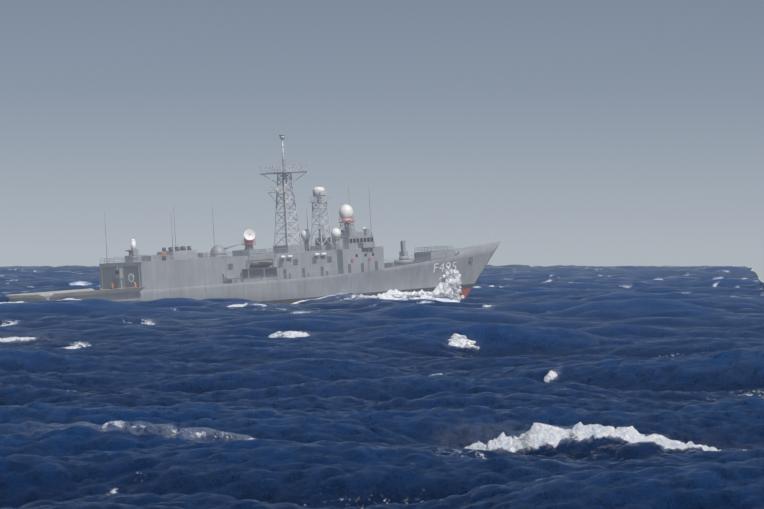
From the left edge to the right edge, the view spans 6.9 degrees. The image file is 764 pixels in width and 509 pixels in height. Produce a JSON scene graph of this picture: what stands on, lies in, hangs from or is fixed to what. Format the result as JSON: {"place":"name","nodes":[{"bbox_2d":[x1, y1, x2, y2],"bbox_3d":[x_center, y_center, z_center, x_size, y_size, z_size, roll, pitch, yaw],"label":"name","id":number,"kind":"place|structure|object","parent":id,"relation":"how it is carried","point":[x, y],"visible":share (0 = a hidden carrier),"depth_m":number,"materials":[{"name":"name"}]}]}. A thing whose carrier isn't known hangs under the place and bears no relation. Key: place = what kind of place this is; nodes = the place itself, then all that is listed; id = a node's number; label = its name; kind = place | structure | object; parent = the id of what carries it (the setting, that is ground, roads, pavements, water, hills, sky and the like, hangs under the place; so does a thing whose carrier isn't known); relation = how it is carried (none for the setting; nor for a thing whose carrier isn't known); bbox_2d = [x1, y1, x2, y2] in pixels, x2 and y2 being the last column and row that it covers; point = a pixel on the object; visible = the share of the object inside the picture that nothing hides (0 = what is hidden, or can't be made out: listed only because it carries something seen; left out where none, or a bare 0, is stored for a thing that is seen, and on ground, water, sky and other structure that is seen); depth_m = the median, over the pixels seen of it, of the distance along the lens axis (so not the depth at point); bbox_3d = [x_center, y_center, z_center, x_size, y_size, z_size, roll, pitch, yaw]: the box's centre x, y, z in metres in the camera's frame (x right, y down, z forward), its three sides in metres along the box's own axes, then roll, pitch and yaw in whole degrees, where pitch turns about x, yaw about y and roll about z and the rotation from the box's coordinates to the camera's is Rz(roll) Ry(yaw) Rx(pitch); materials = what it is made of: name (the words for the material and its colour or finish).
{"place":"outdoors","nodes":[
{"label":"outdoors","id":0,"kind":"place"},
{"bbox_2d":[0,265,763,508],"bbox_3d":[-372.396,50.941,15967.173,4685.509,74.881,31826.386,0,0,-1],"label":"sea","id":1,"kind":"structure","parent":0,"point":[599,387],"depth_m":448.99,"materials":[{"name":"liquid"}]},
{"bbox_2d":[6,134,500,303],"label":"frigate","id":2,"kind":"object","parent":1,"relation":"on","point":[347,259],"visible":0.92,"depth_m":1355.45,"materials":[{"name":"metal"}]},
{"bbox_2d":[385,267,463,301],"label":"bow spray","id":3,"kind":"object","parent":1,"relation":"on","point":[450,287],"visible":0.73,"depth_m":1387.59,"materials":[{"name":"white liquid"}]},
{"bbox_2d":[448,333,479,348],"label":"breaking crests","id":4,"kind":"object","parent":1,"relation":"on","point":[456,337],"visible":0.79,"depth_m":683.02,"materials":[{"name":"white liquid"}]},
{"bbox_2d":[0,0,763,282],"label":"sky","id":5,"kind":"structure","parent":0,"point":[596,133],"materials":[{"name":"grey"}]}
]}

